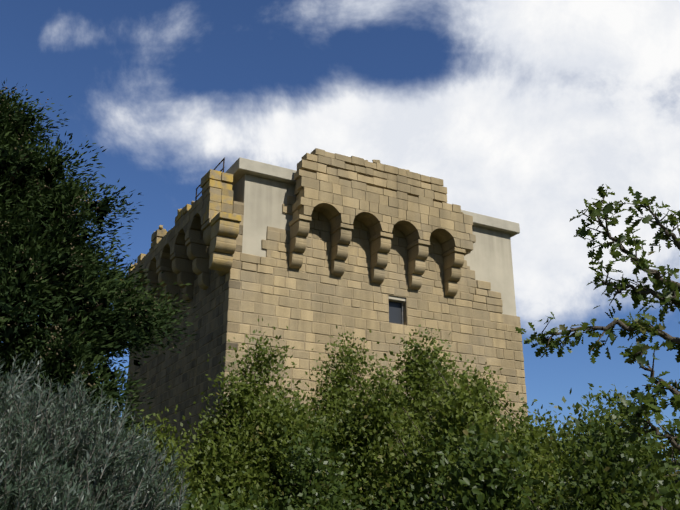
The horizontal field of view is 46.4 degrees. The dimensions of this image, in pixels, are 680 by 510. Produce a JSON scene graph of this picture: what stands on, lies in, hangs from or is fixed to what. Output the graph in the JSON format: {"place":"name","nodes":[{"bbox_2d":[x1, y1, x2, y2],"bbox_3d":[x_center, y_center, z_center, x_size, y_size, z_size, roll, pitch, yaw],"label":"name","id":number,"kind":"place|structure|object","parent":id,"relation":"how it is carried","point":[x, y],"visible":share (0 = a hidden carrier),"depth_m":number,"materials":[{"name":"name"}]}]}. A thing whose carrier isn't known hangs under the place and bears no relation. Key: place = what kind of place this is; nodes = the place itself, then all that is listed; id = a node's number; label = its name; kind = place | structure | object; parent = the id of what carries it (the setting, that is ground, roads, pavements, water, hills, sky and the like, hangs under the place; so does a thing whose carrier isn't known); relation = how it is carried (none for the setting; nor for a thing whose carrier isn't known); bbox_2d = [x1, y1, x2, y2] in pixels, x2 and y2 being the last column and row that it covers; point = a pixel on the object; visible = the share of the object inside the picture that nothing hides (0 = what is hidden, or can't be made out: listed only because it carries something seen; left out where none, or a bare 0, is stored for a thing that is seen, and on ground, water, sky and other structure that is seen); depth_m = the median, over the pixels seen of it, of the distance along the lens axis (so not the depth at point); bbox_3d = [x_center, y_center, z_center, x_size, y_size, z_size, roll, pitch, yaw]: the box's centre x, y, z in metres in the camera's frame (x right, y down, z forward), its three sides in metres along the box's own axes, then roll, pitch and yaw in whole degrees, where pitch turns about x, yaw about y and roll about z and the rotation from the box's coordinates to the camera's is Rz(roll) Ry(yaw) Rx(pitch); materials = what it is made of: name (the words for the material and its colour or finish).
{"place":"outdoors","nodes":[
{"label":"outdoors","id":0,"kind":"place"},
{"bbox_2d":[0,80,199,490],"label":"cypress","id":1,"kind":"object","parent":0,"point":[102,270],"depth_m":9.54,"materials":[{"name":"green plant"}]},
{"bbox_2d":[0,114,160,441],"bbox_3d":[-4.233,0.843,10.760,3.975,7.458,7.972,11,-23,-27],"label":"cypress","id":2,"kind":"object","parent":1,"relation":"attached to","point":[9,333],"visible":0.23,"depth_m":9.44,"materials":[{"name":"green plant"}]},
{"bbox_2d":[0,87,173,409],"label":"branches","id":3,"kind":"object","parent":1,"relation":"attached to","point":[56,327],"visible":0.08,"depth_m":9.16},
{"bbox_2d":[0,0,679,470],"label":"sky","id":4,"kind":"structure","parent":0,"point":[522,109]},
{"bbox_2d":[515,184,679,469],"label":"oak","id":5,"kind":"object","parent":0,"point":[649,402],"depth_m":4.19,"materials":[{"name":"green plant"}]},
{"bbox_3d":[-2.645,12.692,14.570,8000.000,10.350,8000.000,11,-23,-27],"label":"ground","id":6,"kind":"structure","parent":0,"visible":0},
{"bbox_2d":[0,350,192,509],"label":"shrub","id":7,"kind":"object","parent":6,"relation":"on","point":[73,490],"depth_m":5.24,"materials":[{"name":"green plant"}]},
{"bbox_2d":[128,201,527,478],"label":"tower","id":8,"kind":"structure","parent":6,"relation":"on","point":[511,320],"depth_m":20.42,"materials":[{"name":"beige stone"}]},
{"bbox_2d":[123,195,527,479],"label":"tower wall","id":9,"kind":"structure","parent":8,"relation":"on","point":[485,303],"depth_m":20.56,"materials":[{"name":"beige stone"}]},
{"bbox_2d":[117,169,232,299],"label":"parapet","id":10,"kind":"structure","parent":9,"relation":"attached to","point":[214,200],"depth_m":20.60,"materials":[{"name":"beige stone"}]},
{"bbox_2d":[134,160,463,266],"bbox_3d":[-2.947,-1.319,22.728,11.917,1.636,5.462,-9,-22,23],"label":"rubble","id":11,"kind":"object","parent":10,"relation":"on","point":[192,202],"visible":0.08,"depth_m":21.77,"materials":[{"name":"beige stone"}]},
{"bbox_2d":[125,211,465,318],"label":"corbels","id":12,"kind":"object","parent":9,"relation":"attached to","point":[214,248],"visible":0.75,"depth_m":20.50,"materials":[{"name":"beige stone"}]},
{"bbox_2d":[292,148,475,255],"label":"parapet","id":13,"kind":"structure","parent":12,"relation":"on","point":[335,189],"depth_m":21.21,"materials":[{"name":"beige stone"}]},
{"bbox_2d":[232,174,515,315],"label":"plastered wall","id":14,"kind":"structure","parent":8,"relation":"on","point":[488,258],"depth_m":20.56,"materials":[{"name":"beige paint"}]},
{"bbox_2d":[225,157,519,237],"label":"roof slab","id":15,"kind":"structure","parent":14,"relation":"on","point":[239,168],"depth_m":20.49,"materials":[{"name":"concrete"}]},
{"bbox_2d":[195,157,224,200],"bbox_3d":[-3.664,-1.988,22.231,0.040,0.638,2.300,11,-23,-27],"label":"railing","id":16,"kind":"object","parent":15,"relation":"on","point":[223,159],"visible":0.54,"depth_m":21.86,"materials":[{"name":"metal"}]},
{"bbox_2d":[401,303,403,324],"bbox_3d":[1.454,1.514,21.273,0.560,0.763,0.035,11,-23,-27],"label":"window frame","id":17,"kind":"object","parent":8,"relation":"attached to","point":[402,314],"visible":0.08,"depth_m":21.34,"materials":[{"name":"grey metal"}]},
{"bbox_2d":[389,301,401,323],"bbox_3d":[1.438,1.524,21.300,0.570,0.773,0.020,11,-23,-27],"label":"window pane","id":18,"kind":"object","parent":17,"relation":"in","point":[395,312],"visible":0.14,"depth_m":21.31,"materials":[{"name":"grey glass"}]},
{"bbox_2d":[162,354,679,509],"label":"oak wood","id":19,"kind":"object","parent":6,"relation":"on","point":[661,507],"depth_m":9.99,"materials":[{"name":"plant"}]},
{"bbox_2d":[162,484,236,509],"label":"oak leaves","id":20,"kind":"object","parent":19,"relation":"attached to","point":[204,506],"visible":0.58,"depth_m":7.25,"materials":[{"name":"green plant"}]},
{"bbox_2d":[121,386,294,509],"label":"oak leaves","id":21,"kind":"object","parent":19,"relation":"attached to","point":[160,445],"visible":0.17,"depth_m":9.88,"materials":[{"name":"green plant"}]},
{"bbox_2d":[163,363,354,509],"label":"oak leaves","id":22,"kind":"object","parent":19,"relation":"attached to","point":[223,458],"visible":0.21,"depth_m":10.42,"materials":[{"name":"green plant"}]},
{"bbox_2d":[177,408,379,509],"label":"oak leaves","id":23,"kind":"object","parent":19,"relation":"attached to","point":[325,493],"visible":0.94,"depth_m":9.05,"materials":[{"name":"green plant"}]},
{"bbox_2d":[175,318,396,503],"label":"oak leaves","id":24,"kind":"object","parent":19,"relation":"attached to","point":[238,397],"visible":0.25,"depth_m":11.69,"materials":[{"name":"green plant"}]},
{"bbox_2d":[226,366,434,509],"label":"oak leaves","id":25,"kind":"object","parent":19,"relation":"attached to","point":[295,432],"visible":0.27,"depth_m":10.25,"materials":[{"name":"green plant"}]},
{"bbox_2d":[253,455,468,509],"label":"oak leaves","id":26,"kind":"object","parent":19,"relation":"attached to","point":[327,507],"visible":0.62,"depth_m":8.17,"materials":[{"name":"green plant"}]},
{"bbox_2d":[294,323,466,448],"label":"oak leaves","id":27,"kind":"object","parent":19,"relation":"attached to","point":[348,361],"visible":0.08,"depth_m":12.58,"materials":[{"name":"green plant"}]},
{"bbox_2d":[323,349,511,509],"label":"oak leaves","id":28,"kind":"object","parent":19,"relation":"attached to","point":[369,411],"visible":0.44,"depth_m":9.85,"materials":[{"name":"green plant"}]},
{"bbox_2d":[371,318,568,504],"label":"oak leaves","id":29,"kind":"object","parent":19,"relation":"attached to","point":[412,369],"visible":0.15,"depth_m":11.79,"materials":[{"name":"green plant"}]},
{"bbox_2d":[381,413,562,509],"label":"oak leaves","id":30,"kind":"object","parent":19,"relation":"attached to","point":[427,475],"visible":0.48,"depth_m":8.47,"materials":[{"name":"green plant"}]},
{"bbox_2d":[365,363,595,509],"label":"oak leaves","id":31,"kind":"object","parent":19,"relation":"attached to","point":[459,409],"visible":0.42,"depth_m":8.87,"materials":[{"name":"green plant"}]},
{"bbox_2d":[420,353,614,500],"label":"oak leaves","id":32,"kind":"object","parent":19,"relation":"attached to","point":[490,407],"visible":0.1,"depth_m":10.44,"materials":[{"name":"green plant"}]},
{"bbox_2d":[425,414,666,509],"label":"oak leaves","id":33,"kind":"object","parent":19,"relation":"attached to","point":[494,491],"visible":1,"depth_m":6.82,"materials":[{"name":"green plant"}]},
{"bbox_2d":[440,383,679,509],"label":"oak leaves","id":34,"kind":"object","parent":19,"relation":"attached to","point":[592,488],"visible":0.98,"depth_m":7.05,"materials":[{"name":"green plant"}]},
{"bbox_2d":[538,393,619,501],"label":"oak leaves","id":35,"kind":"object","parent":19,"relation":"attached to","point":[589,419],"depth_m":10.68,"materials":[{"name":"green plant"}]},
{"bbox_2d":[513,430,655,509],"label":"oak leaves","id":36,"kind":"object","parent":19,"relation":"attached to","point":[514,434],"visible":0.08,"depth_m":8.65,"materials":[{"name":"green plant"}]},
{"bbox_2d":[517,387,679,509],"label":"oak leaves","id":37,"kind":"object","parent":19,"relation":"attached to","point":[559,435],"visible":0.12,"depth_m":8.94,"materials":[{"name":"green plant"}]},
{"bbox_2d":[533,413,679,509],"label":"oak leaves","id":38,"kind":"object","parent":19,"relation":"attached to","point":[661,473],"visible":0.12,"depth_m":7.63,"materials":[{"name":"green plant"}]},
{"bbox_2d":[558,460,662,509],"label":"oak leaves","id":39,"kind":"object","parent":19,"relation":"attached to","point":[590,505],"visible":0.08,"depth_m":7.08,"materials":[{"name":"green plant"}]},
{"bbox_2d":[546,384,679,491],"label":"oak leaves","id":40,"kind":"object","parent":19,"relation":"attached to","point":[618,395],"visible":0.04,"depth_m":8.99,"materials":[{"name":"green plant"}]},
{"bbox_2d":[552,395,679,500],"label":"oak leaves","id":41,"kind":"object","parent":19,"relation":"attached to","point":[654,442],"visible":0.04,"depth_m":8.69,"materials":[{"name":"green plant"}]},
{"bbox_2d":[602,493,678,509],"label":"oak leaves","id":42,"kind":"object","parent":19,"relation":"attached to","point":[651,502],"visible":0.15,"depth_m":6.62,"materials":[{"name":"green plant"}]},
{"bbox_2d":[657,463,679,505],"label":"oak leaves","id":43,"kind":"object","parent":19,"relation":"attached to","point":[670,494],"visible":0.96,"depth_m":5.80,"materials":[{"name":"green plant"}]}
]}

